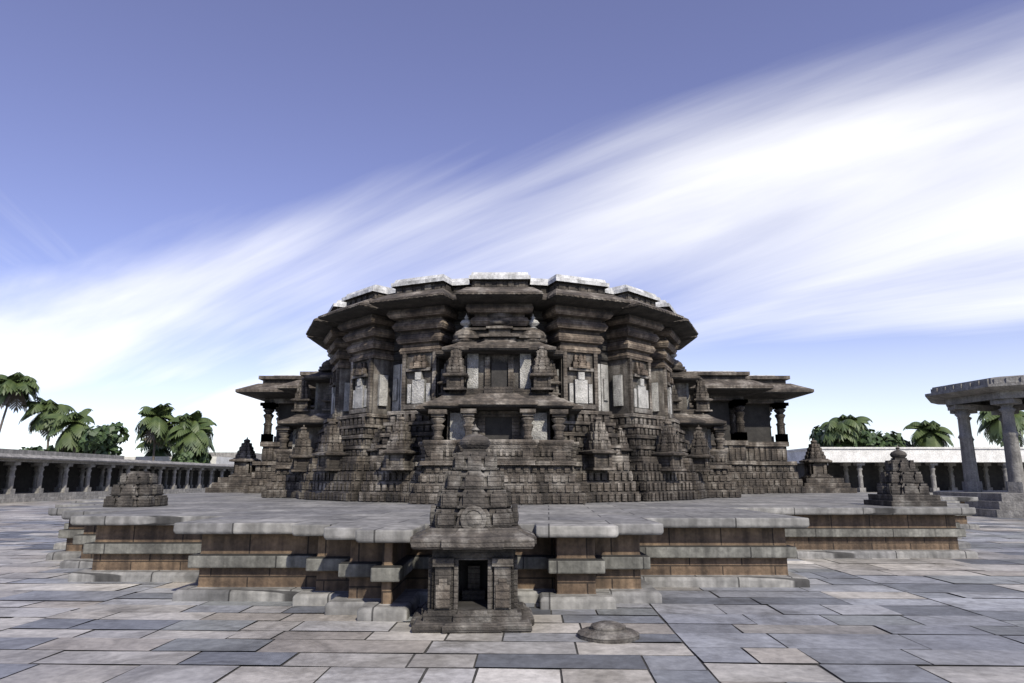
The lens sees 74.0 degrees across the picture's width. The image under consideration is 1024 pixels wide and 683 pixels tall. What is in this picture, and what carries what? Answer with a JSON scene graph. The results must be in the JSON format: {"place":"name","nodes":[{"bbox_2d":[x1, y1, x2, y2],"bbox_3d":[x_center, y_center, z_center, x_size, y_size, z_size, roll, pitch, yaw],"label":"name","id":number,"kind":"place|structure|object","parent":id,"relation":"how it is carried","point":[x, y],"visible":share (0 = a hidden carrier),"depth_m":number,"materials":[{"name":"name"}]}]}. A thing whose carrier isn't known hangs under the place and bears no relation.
{"place":"outdoors","nodes":[
{"label":"outdoors","id":0,"kind":"place"},
{"bbox_2d":[0,0,1023,455],"label":"sky","id":1,"kind":"structure","parent":0,"point":[830,193],"materials":[{"name":"blue"}]},
{"label":"ground","id":2,"kind":"structure","parent":0,"visible":0},
{"bbox_2d":[0,453,233,502],"bbox_3d":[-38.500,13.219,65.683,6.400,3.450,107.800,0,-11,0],"label":"cloister","id":3,"kind":"structure","parent":2,"relation":"on","point":[29,478],"depth_m":59.62,"materials":[{"name":"grey stone"}]},
{"bbox_2d":[0,448,261,464],"bbox_3d":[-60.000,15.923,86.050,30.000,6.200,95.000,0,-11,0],"label":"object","id":4,"kind":"object","parent":2,"relation":"on","point":[221,457],"visible":0.16,"depth_m":78.74,"materials":[{"name":"paint"}]},
{"bbox_2d":[0,372,1023,462],"bbox_3d":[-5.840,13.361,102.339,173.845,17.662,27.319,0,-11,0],"label":"trees","id":5,"kind":"object","parent":2,"relation":"on","point":[184,437],"visible":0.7,"depth_m":99.81,"materials":[{"name":"green plant"}]},
{"bbox_2d":[0,499,1023,682],"bbox_3d":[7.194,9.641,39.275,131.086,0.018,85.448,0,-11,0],"label":"paving slabs","id":6,"kind":"structure","parent":2,"relation":"on","point":[820,639],"depth_m":7.52,"materials":[{"name":"grey stone"}]},
{"bbox_2d":[103,424,946,643],"bbox_3d":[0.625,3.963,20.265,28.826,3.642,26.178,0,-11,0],"label":"miniature shrines","id":7,"kind":"object","parent":6,"relation":"on","point":[473,535],"visible":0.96,"depth_m":8.12,"materials":[{"name":"stone"}]},
{"bbox_2d":[925,375,1023,517],"bbox_3d":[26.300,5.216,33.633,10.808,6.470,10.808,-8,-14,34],"label":"pavilion","id":8,"kind":"structure","parent":6,"relation":"on","point":[1002,397],"depth_m":32.09,"materials":[{"name":"grey stone"}]},
{"bbox_2d":[46,492,979,621],"bbox_3d":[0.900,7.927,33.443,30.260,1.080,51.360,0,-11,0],"label":"platform","id":9,"kind":"structure","parent":2,"relation":"on","point":[363,561],"depth_m":10.98,"materials":[{"name":"stone"}]},
{"bbox_2d":[235,272,813,504],"bbox_3d":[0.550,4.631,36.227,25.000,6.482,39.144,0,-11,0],"label":"temple","id":10,"kind":"structure","parent":9,"relation":"on","point":[560,389],"depth_m":19.77,"materials":[{"name":"stone"}]},
{"bbox_2d":[787,447,1023,494],"bbox_3d":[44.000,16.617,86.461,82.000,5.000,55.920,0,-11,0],"label":"cloister","id":11,"kind":"structure","parent":2,"relation":"on","point":[860,469],"depth_m":61.94,"materials":[{"name":"grey stone"}]}
]}

